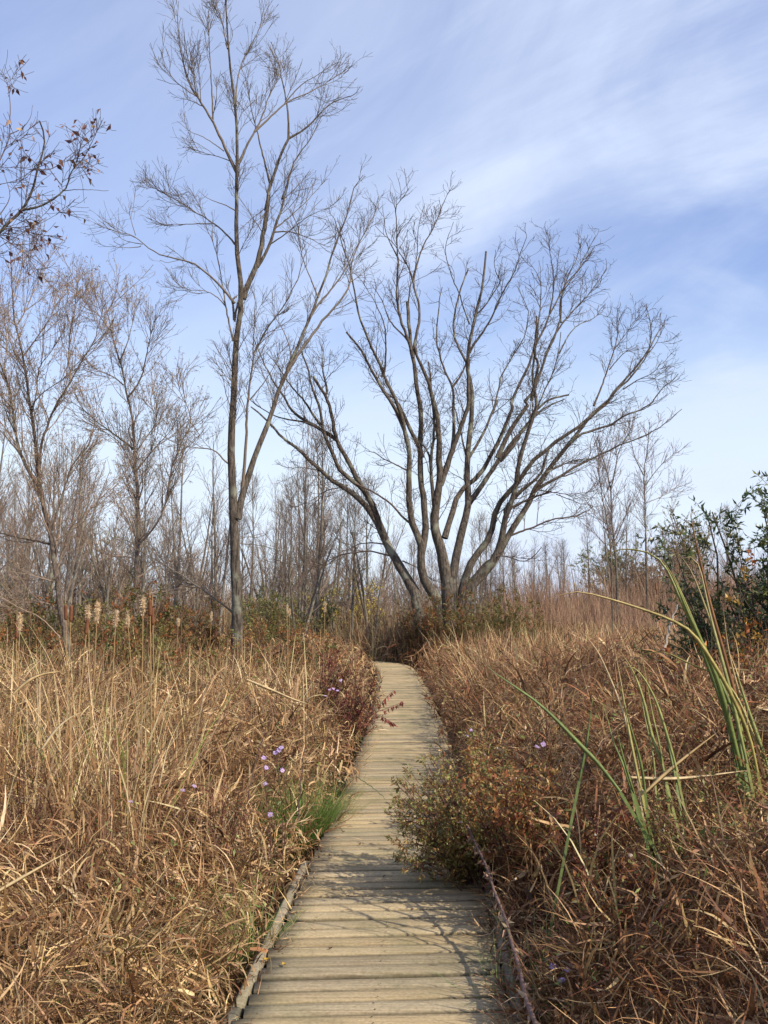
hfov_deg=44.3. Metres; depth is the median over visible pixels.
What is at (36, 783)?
reed plant
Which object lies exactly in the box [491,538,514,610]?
bare tree
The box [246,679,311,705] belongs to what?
bent reed leaf
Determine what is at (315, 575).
bare tree
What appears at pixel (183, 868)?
weed leaves
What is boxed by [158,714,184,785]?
bent reed leaf
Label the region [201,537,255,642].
bare tree
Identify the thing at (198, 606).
bare tree
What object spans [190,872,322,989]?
sedge tuft
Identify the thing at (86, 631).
cattail
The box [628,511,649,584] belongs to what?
bare tree
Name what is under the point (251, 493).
bare tree
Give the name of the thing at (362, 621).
dark shrub
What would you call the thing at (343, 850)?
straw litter
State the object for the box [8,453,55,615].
bare tree
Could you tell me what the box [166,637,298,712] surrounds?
rose shrub
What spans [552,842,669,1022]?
knotweed bush
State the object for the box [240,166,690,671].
spreading tree
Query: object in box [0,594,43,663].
olive shrub
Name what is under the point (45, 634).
rose shrub
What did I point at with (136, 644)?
russet shrub
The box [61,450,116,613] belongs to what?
bare tree
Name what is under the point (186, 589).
bare tree
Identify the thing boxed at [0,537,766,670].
brush thicket
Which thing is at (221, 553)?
bare tree
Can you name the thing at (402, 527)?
bare tree
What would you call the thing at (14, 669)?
rose shrub
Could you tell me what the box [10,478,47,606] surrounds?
bare tree
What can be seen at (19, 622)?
cattail
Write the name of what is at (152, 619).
cattail
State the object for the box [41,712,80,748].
bent reed leaf
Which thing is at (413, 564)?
bare tree
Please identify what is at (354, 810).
sedge tuft
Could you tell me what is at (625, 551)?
bare tree
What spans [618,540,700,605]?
shrub
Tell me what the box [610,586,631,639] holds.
cattail
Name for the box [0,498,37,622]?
bare tree
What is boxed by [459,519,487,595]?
bare tree
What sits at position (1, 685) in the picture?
cattail
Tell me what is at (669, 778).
fallen reed leaf
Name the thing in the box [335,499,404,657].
bare tree
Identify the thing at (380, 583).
bare tree
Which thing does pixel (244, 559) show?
bare tree
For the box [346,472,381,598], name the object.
bare tree
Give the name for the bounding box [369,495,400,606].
bare tree
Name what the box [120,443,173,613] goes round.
bare tree
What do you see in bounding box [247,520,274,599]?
bare tree
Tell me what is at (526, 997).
rail
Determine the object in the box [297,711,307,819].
leaning stalk
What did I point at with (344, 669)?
reed plant
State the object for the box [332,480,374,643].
bare tree
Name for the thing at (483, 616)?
olive shrub
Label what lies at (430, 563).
bare tree
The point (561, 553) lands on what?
bare tree
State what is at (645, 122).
sky
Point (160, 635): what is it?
rose shrub
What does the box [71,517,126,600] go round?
bare tree
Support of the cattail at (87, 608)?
on the ground at (118, 1015)
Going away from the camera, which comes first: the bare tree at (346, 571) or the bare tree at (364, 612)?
the bare tree at (364, 612)
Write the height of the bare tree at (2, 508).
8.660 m
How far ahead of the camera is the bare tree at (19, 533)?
59.50 m
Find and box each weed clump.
[0,756,55,949]
[173,779,261,925]
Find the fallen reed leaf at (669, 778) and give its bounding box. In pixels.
[630,770,746,780]
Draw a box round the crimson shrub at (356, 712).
[303,647,386,759]
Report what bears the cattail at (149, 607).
on the ground at (118, 1015)
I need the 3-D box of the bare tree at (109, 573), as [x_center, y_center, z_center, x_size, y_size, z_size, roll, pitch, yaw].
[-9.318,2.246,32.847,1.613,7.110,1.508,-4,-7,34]
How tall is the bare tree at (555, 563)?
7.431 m
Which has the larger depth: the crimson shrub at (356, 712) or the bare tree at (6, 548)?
the bare tree at (6, 548)
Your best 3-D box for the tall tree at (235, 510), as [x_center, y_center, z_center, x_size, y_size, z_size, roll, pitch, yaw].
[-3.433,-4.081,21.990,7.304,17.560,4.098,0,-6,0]
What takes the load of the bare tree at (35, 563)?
on the ground at (118, 1015)
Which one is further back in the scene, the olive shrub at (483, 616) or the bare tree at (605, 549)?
the bare tree at (605, 549)
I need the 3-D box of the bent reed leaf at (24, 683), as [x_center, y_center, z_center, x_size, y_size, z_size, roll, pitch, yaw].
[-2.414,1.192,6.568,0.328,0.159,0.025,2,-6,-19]
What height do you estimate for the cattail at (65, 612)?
2.243 m
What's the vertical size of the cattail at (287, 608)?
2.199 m
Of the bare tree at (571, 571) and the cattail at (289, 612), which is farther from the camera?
the bare tree at (571, 571)
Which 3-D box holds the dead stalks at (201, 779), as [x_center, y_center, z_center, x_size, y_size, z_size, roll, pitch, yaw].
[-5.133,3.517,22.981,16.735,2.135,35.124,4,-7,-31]
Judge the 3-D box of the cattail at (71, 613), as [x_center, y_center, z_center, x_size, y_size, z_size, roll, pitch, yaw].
[-2.855,1.732,7.175,0.890,2.237,0.306,1,-6,-13]
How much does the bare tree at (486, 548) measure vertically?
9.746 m
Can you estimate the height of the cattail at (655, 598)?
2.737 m
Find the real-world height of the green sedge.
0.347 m
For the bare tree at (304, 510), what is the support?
on the ground at (118, 1015)
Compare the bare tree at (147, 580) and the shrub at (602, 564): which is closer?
the bare tree at (147, 580)
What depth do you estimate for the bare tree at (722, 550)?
81.39 m
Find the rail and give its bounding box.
[452,792,540,1023]
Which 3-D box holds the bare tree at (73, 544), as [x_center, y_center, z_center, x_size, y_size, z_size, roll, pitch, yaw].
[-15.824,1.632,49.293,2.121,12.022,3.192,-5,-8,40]
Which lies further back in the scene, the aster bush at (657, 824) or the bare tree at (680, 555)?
the bare tree at (680, 555)
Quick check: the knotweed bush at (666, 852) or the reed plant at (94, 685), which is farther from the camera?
the reed plant at (94, 685)
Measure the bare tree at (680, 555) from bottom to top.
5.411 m
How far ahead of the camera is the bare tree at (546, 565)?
74.43 m
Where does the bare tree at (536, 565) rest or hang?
on the ground at (118, 1015)
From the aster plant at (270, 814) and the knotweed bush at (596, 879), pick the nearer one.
the knotweed bush at (596, 879)
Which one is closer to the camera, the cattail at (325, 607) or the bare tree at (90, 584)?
the cattail at (325, 607)
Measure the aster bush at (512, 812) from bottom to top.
1.274 m
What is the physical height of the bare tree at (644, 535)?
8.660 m
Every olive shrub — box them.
[0,582,90,651]
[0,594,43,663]
[127,593,218,656]
[227,586,323,664]
[443,582,545,645]
[476,605,510,630]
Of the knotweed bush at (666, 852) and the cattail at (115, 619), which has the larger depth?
the cattail at (115, 619)
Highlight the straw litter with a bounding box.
[260,691,502,948]
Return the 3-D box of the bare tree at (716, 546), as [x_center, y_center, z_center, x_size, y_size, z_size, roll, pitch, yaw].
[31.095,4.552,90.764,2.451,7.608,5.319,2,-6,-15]
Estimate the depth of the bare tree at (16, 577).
39.96 m
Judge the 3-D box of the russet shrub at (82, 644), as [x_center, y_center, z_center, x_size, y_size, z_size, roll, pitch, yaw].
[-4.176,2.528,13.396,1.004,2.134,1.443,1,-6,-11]
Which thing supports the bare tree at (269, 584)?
on the ground at (118, 1015)
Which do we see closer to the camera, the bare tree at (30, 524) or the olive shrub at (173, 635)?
the olive shrub at (173, 635)
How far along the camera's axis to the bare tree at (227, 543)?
36.05 m
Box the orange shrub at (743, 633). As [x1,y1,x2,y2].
[633,545,767,848]
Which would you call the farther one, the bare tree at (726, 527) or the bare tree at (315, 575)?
the bare tree at (726, 527)
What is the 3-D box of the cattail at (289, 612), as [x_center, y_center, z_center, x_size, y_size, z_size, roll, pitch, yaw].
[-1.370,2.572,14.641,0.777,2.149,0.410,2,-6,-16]
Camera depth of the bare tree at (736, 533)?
65.33 m
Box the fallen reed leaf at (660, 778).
[646,731,718,792]
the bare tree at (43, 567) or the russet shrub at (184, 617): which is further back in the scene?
the bare tree at (43, 567)
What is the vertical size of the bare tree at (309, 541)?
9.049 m
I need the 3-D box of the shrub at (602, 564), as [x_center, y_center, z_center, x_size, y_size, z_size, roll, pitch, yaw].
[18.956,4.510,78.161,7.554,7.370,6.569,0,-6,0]
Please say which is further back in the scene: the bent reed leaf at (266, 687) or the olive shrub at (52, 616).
the olive shrub at (52, 616)
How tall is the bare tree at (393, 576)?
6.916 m
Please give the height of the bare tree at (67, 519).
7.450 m
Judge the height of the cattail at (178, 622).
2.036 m
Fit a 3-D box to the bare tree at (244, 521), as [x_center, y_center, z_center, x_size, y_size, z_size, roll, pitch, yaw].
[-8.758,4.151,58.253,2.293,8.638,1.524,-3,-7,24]
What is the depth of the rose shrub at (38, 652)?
15.55 m
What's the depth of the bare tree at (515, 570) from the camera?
75.60 m
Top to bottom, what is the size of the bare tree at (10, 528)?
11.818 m
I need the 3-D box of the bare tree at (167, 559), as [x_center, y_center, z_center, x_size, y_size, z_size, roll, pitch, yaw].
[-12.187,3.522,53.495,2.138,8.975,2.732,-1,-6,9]
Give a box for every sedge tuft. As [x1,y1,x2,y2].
[0,871,180,1020]
[100,876,254,1010]
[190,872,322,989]
[232,759,369,861]
[283,784,381,845]
[426,933,570,1010]
[457,903,599,1023]
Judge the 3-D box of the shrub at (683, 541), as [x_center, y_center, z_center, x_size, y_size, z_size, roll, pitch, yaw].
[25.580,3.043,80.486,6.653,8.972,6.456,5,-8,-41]
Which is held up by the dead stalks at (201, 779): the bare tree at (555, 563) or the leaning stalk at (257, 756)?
the leaning stalk at (257, 756)
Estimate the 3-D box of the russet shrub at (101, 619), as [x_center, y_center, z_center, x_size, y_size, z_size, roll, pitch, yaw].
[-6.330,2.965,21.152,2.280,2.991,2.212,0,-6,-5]
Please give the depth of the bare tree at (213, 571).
66.43 m
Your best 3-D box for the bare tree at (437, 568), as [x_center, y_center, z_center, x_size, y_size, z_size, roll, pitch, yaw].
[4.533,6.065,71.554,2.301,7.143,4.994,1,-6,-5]
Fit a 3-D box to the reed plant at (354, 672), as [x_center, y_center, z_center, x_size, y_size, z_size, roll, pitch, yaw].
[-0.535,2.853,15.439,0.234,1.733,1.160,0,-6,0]
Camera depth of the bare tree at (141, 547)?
60.23 m
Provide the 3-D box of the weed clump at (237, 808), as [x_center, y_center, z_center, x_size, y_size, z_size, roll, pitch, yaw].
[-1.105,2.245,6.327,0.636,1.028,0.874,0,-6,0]
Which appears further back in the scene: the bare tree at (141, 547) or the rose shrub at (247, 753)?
the bare tree at (141, 547)
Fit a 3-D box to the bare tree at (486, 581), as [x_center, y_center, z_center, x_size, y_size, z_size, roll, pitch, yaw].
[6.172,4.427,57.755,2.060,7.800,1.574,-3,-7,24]
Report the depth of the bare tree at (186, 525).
58.41 m
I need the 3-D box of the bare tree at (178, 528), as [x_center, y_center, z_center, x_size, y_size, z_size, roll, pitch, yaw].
[-8.294,1.020,37.445,3.244,10.654,2.538,1,-6,-5]
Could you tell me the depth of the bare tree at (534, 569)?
62.36 m
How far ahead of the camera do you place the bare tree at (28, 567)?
48.05 m
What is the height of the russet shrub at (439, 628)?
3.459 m
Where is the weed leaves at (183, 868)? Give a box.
[0,634,372,1000]
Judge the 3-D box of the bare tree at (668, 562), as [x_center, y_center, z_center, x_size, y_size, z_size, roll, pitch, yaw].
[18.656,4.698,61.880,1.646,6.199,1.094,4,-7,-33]
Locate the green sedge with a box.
[127,721,364,1023]
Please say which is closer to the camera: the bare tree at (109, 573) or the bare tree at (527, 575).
the bare tree at (109, 573)
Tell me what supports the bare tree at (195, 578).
on the ground at (118, 1015)
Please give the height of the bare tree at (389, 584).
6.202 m
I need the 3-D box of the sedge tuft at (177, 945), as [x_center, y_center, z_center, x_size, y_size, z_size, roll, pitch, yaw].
[-1.061,2.165,4.803,0.914,0.622,0.889,4,-7,-35]
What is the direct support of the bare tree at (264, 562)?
on the ground at (118, 1015)
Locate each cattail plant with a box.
[482,631,741,1023]
[551,514,767,1013]
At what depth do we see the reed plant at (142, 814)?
5.76 m
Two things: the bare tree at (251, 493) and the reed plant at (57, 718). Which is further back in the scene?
the bare tree at (251, 493)
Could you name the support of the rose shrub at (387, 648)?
on the ground at (118, 1015)
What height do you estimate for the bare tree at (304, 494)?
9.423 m
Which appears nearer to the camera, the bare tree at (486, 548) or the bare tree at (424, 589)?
the bare tree at (424, 589)
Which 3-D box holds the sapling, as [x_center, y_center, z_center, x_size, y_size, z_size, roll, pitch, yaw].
[7.179,1.007,30.226,1.817,9.211,2.307,-4,-7,30]
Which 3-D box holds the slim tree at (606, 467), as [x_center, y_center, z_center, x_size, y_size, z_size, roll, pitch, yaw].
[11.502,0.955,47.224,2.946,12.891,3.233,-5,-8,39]
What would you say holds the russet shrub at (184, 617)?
on the ground at (118, 1015)
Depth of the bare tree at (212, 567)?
37.46 m
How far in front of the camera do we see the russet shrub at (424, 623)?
32.85 m
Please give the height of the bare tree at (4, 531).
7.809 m
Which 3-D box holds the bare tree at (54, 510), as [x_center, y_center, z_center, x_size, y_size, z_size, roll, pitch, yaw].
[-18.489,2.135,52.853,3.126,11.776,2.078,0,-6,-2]
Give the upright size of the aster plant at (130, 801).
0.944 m
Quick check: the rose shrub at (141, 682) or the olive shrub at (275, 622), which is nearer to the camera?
the rose shrub at (141, 682)
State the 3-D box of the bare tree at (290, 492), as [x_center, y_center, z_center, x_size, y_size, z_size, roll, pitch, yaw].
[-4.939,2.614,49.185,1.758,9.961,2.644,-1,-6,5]
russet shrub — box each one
[0,579,94,672]
[54,621,128,756]
[57,578,152,666]
[58,583,216,755]
[99,567,196,662]
[148,580,211,663]
[176,589,245,665]
[392,588,443,673]
[419,578,494,655]
[521,600,569,652]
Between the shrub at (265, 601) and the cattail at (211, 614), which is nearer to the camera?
the cattail at (211, 614)
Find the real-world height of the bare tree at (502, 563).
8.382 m
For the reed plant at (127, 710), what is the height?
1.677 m
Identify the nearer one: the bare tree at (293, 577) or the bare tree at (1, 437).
the bare tree at (1, 437)
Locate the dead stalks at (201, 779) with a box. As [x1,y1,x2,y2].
[0,615,367,985]
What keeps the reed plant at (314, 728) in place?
on the ground at (118, 1015)
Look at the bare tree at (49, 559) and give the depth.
38.41 m
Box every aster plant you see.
[115,800,131,951]
[261,746,286,927]
[261,812,273,934]
[324,680,341,816]
[535,742,565,941]
[550,963,571,1023]
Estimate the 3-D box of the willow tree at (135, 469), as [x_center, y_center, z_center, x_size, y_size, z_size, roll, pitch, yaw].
[-6.924,-1.356,26.426,6.046,13.062,3.101,-3,-7,27]
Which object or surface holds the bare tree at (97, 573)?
on the ground at (118, 1015)
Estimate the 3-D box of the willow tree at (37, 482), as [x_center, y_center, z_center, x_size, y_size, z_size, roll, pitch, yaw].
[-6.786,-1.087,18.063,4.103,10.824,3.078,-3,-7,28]
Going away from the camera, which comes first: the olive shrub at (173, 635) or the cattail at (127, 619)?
the cattail at (127, 619)
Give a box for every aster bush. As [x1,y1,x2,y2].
[382,722,520,939]
[460,753,574,960]
[638,761,766,1010]
[659,883,766,1023]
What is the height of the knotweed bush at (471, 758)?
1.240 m
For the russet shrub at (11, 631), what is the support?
on the ground at (118, 1015)
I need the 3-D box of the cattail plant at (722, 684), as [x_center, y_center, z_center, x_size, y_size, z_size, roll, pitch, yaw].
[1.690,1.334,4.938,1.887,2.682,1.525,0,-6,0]
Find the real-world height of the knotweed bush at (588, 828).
1.200 m
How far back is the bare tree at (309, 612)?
35.25 m
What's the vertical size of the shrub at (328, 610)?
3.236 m
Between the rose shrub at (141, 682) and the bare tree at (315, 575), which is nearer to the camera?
the rose shrub at (141, 682)
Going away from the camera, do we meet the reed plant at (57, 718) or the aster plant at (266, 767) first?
the aster plant at (266, 767)
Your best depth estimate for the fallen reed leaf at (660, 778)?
4.60 m
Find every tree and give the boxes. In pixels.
[0,50,115,292]
[0,205,148,664]
[0,395,30,573]
[0,448,46,606]
[0,461,28,592]
[0,461,37,598]
[0,493,17,582]
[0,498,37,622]
[0,500,19,616]
[0,521,34,621]
[1,484,40,606]
[2,474,39,610]
[4,481,21,613]
[7,455,78,621]
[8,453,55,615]
[9,516,37,571]
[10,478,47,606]
[12,496,46,624]
[24,493,61,609]
[26,459,74,612]
[26,511,54,616]
[28,434,90,620]
[31,450,74,598]
[31,537,47,603]
[39,457,110,613]
[41,443,99,627]
[41,479,92,629]
[43,255,226,624]
[55,435,104,624]
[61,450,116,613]
[61,518,119,618]
[62,497,89,624]
[63,469,110,609]
[64,463,109,604]
[66,487,158,616]
[68,514,161,621]
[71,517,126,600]
[80,0,389,667]
[80,499,140,622]
[83,511,105,592]
[90,475,145,629]
[101,433,165,580]
[106,515,134,608]
[112,468,224,627]
[113,527,157,609]
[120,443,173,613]
[121,498,152,589]
[129,552,155,609]
[134,412,213,615]
[145,499,177,602]
[147,461,189,626]
[153,505,180,607]
[153,506,184,595]
[157,499,191,590]
[164,523,213,615]
[168,549,200,614]
[173,492,218,614]
[180,520,213,630]
[187,472,230,624]
[195,416,241,624]
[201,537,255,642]
[206,534,226,611]
[210,489,257,591]
[211,465,258,633]
[225,507,302,601]
[236,471,272,610]
[239,510,258,604]
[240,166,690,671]
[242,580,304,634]
[246,515,299,614]
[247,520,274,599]
[257,477,293,594]
[262,501,293,604]
[263,493,297,605]
[265,561,276,606]
[266,488,296,608]
[268,505,344,641]
[269,462,314,610]
[271,472,302,604]
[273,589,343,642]
[275,404,338,616]
[276,497,300,607]
[276,525,321,615]
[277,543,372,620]
[278,494,325,616]
[283,427,339,588]
[288,465,323,618]
[293,412,343,631]
[294,515,314,597]
[299,498,330,617]
[300,453,351,609]
[307,488,349,615]
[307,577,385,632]
[310,501,338,594]
[314,539,357,641]
[326,518,411,602]
[327,484,351,605]
[328,482,363,613]
[328,542,370,605]
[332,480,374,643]
[332,504,349,599]
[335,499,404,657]
[342,499,369,602]
[342,517,372,609]
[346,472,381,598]
[367,575,383,616]
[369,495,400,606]
[373,552,391,623]
[378,555,399,625]
[379,535,406,622]
[390,550,402,598]
[398,562,415,614]
[399,540,416,601]
[401,514,421,598]
[414,527,427,600]
[420,564,434,607]
[423,548,440,606]
[427,549,451,591]
[447,521,470,595]
[458,559,464,584]
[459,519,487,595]
[459,566,489,618]
[467,506,496,620]
[471,525,498,620]
[472,505,495,608]
[481,523,498,599]
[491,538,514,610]
[493,534,506,590]
[493,544,506,608]
[502,538,526,620]
[503,539,522,612]
[507,559,519,599]
[508,551,518,595]
[518,549,562,615]
[520,555,541,595]
[521,534,548,602]
[526,544,541,599]
[539,533,554,601]
[539,541,551,606]
[547,530,563,598]
[552,543,574,621]
[556,550,587,595]
[557,537,568,592]
[559,548,568,603]
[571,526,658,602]
[578,517,599,591]
[580,529,595,601]
[585,408,646,621]
[588,500,617,609]
[595,545,619,594]
[602,516,621,553]
[606,497,640,610]
[615,409,695,619]
[618,538,639,573]
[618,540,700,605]
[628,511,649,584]
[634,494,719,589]
[634,510,652,565]
[647,542,665,595]
[656,525,674,568]
[660,540,677,598]
[672,545,686,574]
[699,529,726,581]
[715,503,735,560]
[717,515,733,575]
[725,502,744,582]
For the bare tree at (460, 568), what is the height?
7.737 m
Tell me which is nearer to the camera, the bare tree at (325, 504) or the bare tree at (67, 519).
the bare tree at (67, 519)
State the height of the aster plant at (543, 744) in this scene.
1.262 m
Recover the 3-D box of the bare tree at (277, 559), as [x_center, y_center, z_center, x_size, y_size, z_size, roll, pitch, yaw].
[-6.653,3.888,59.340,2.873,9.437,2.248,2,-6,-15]
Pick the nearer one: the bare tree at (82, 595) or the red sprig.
the red sprig
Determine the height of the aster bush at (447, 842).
1.410 m
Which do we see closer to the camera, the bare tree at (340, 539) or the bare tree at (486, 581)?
the bare tree at (486, 581)
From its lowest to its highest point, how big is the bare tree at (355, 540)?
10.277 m
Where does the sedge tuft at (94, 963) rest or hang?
on the ground at (118, 1015)
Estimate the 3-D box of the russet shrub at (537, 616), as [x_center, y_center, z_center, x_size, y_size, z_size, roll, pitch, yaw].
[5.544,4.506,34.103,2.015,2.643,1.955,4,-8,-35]
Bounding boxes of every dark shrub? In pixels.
[332,593,403,652]
[376,597,430,664]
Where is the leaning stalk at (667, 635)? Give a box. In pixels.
[661,604,677,657]
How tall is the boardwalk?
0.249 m
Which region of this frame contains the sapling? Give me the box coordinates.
[572,408,640,633]
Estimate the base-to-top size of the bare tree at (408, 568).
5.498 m
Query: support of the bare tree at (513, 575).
on the ground at (118, 1015)
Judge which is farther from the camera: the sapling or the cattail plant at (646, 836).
the sapling
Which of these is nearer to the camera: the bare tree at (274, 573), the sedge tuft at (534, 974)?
the sedge tuft at (534, 974)
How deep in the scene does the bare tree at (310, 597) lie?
45.27 m
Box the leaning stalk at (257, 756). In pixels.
[248,711,273,799]
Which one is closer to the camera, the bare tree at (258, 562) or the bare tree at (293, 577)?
the bare tree at (293, 577)
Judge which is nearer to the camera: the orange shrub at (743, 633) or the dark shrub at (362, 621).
the orange shrub at (743, 633)
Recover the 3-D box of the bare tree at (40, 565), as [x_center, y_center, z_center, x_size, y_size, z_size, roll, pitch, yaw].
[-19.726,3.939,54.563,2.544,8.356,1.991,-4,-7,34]
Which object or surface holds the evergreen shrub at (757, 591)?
on the ground at (118, 1015)
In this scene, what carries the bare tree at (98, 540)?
on the ground at (118, 1015)
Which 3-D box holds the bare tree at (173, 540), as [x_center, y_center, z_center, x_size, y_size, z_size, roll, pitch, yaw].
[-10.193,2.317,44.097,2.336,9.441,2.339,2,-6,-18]
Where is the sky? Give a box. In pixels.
[0,0,767,613]
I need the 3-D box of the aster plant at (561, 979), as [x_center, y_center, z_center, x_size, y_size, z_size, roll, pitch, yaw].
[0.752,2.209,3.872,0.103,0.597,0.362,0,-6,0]
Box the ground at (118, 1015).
[0,601,767,1023]
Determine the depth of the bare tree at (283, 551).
58.97 m
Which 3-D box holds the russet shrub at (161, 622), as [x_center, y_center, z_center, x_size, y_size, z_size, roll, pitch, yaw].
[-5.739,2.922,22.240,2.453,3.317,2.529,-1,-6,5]
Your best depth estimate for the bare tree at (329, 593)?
44.50 m
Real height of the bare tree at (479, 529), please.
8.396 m
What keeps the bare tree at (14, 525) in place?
on the ground at (118, 1015)
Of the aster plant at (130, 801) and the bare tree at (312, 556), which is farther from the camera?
the bare tree at (312, 556)
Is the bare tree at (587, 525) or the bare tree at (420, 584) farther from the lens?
the bare tree at (587, 525)
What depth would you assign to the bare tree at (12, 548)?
55.49 m
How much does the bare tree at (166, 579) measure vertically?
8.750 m
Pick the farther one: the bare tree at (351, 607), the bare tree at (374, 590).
the bare tree at (374, 590)
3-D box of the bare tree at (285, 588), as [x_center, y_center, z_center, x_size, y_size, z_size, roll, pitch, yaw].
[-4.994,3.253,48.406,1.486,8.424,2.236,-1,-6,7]
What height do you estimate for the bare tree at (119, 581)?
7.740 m
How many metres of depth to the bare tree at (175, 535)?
67.69 m
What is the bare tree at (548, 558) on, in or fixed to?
on the ground at (118, 1015)
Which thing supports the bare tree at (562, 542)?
on the ground at (118, 1015)
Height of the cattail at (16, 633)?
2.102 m
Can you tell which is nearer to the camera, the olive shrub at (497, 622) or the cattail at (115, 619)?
the cattail at (115, 619)
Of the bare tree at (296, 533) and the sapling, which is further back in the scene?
the bare tree at (296, 533)
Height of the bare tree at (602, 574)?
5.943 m
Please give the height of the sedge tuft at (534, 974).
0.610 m
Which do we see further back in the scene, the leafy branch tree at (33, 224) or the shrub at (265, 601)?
the shrub at (265, 601)
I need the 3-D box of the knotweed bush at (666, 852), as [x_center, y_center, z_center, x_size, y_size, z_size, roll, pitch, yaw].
[1.413,2.029,4.386,0.501,1.076,0.804,0,-6,0]
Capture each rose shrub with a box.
[0,640,87,730]
[0,643,56,742]
[9,622,79,652]
[61,658,193,755]
[87,623,188,672]
[137,622,200,665]
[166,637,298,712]
[166,690,299,790]
[225,610,347,691]
[373,625,409,662]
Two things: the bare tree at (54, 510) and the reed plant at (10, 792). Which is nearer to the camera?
the reed plant at (10, 792)
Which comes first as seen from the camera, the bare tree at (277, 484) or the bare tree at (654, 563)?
the bare tree at (654, 563)
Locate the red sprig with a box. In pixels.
[367,690,402,726]
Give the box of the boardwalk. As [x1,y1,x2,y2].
[223,660,525,1023]
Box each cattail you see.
[0,649,61,740]
[1,610,89,870]
[1,623,92,822]
[3,598,72,783]
[11,612,45,828]
[16,601,157,799]
[31,609,193,821]
[56,599,198,811]
[64,592,140,817]
[68,596,190,832]
[69,605,116,752]
[101,595,236,877]
[124,611,161,761]
[175,617,200,680]
[194,611,213,690]
[270,606,307,689]
[280,609,317,741]
[322,601,352,716]
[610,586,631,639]
[654,583,656,632]
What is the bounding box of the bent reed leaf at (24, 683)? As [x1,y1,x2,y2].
[12,671,62,694]
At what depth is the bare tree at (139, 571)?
65.59 m
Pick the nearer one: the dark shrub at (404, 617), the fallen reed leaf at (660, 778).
the fallen reed leaf at (660, 778)
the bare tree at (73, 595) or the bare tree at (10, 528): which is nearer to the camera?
the bare tree at (73, 595)
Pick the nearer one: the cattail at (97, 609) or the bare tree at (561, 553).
the cattail at (97, 609)
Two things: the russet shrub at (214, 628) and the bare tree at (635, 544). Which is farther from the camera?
the bare tree at (635, 544)
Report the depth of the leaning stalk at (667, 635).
8.31 m
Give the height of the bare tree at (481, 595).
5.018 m
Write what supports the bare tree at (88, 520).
on the ground at (118, 1015)
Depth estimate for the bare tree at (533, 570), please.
85.57 m
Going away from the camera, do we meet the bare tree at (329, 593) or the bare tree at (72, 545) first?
the bare tree at (329, 593)
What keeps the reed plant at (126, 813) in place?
on the ground at (118, 1015)
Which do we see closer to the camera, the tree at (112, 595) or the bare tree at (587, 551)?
the tree at (112, 595)
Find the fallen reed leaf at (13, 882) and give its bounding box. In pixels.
[0,850,71,891]
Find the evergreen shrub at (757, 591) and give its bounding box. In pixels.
[635,470,767,695]
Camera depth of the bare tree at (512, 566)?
69.12 m
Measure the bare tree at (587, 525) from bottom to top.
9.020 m
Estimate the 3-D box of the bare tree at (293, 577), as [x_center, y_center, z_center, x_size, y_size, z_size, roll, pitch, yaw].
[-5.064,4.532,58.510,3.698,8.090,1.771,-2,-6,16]
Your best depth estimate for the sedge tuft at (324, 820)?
7.53 m
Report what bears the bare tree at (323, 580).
on the ground at (118, 1015)
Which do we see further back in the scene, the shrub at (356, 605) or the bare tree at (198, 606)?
the shrub at (356, 605)
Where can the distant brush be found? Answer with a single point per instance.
(403, 597)
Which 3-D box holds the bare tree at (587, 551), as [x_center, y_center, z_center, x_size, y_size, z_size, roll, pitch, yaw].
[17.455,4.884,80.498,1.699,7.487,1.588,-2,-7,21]
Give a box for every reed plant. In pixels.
[0,729,35,871]
[9,708,69,951]
[30,661,97,815]
[58,638,115,745]
[86,755,144,940]
[95,728,182,944]
[115,664,147,808]
[290,666,333,801]
[309,635,352,697]
[347,637,355,701]
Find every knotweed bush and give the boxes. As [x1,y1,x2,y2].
[457,725,539,875]
[534,794,642,974]
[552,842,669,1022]
[622,841,731,1015]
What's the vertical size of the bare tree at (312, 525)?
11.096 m
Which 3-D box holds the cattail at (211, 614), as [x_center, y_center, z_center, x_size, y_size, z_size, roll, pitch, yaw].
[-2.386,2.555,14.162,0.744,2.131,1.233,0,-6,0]
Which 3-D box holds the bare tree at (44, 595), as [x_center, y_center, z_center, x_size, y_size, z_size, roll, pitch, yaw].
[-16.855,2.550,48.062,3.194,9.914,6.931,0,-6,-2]
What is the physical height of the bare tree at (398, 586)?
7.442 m
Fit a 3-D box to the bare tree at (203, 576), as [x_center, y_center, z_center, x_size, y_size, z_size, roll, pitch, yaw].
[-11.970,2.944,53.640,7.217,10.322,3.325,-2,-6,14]
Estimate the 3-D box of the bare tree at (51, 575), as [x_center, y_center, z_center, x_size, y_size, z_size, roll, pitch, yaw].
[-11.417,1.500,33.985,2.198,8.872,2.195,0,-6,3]
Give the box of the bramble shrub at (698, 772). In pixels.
[629,666,767,870]
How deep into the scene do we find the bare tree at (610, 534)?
85.69 m
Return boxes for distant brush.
[0,534,766,627]

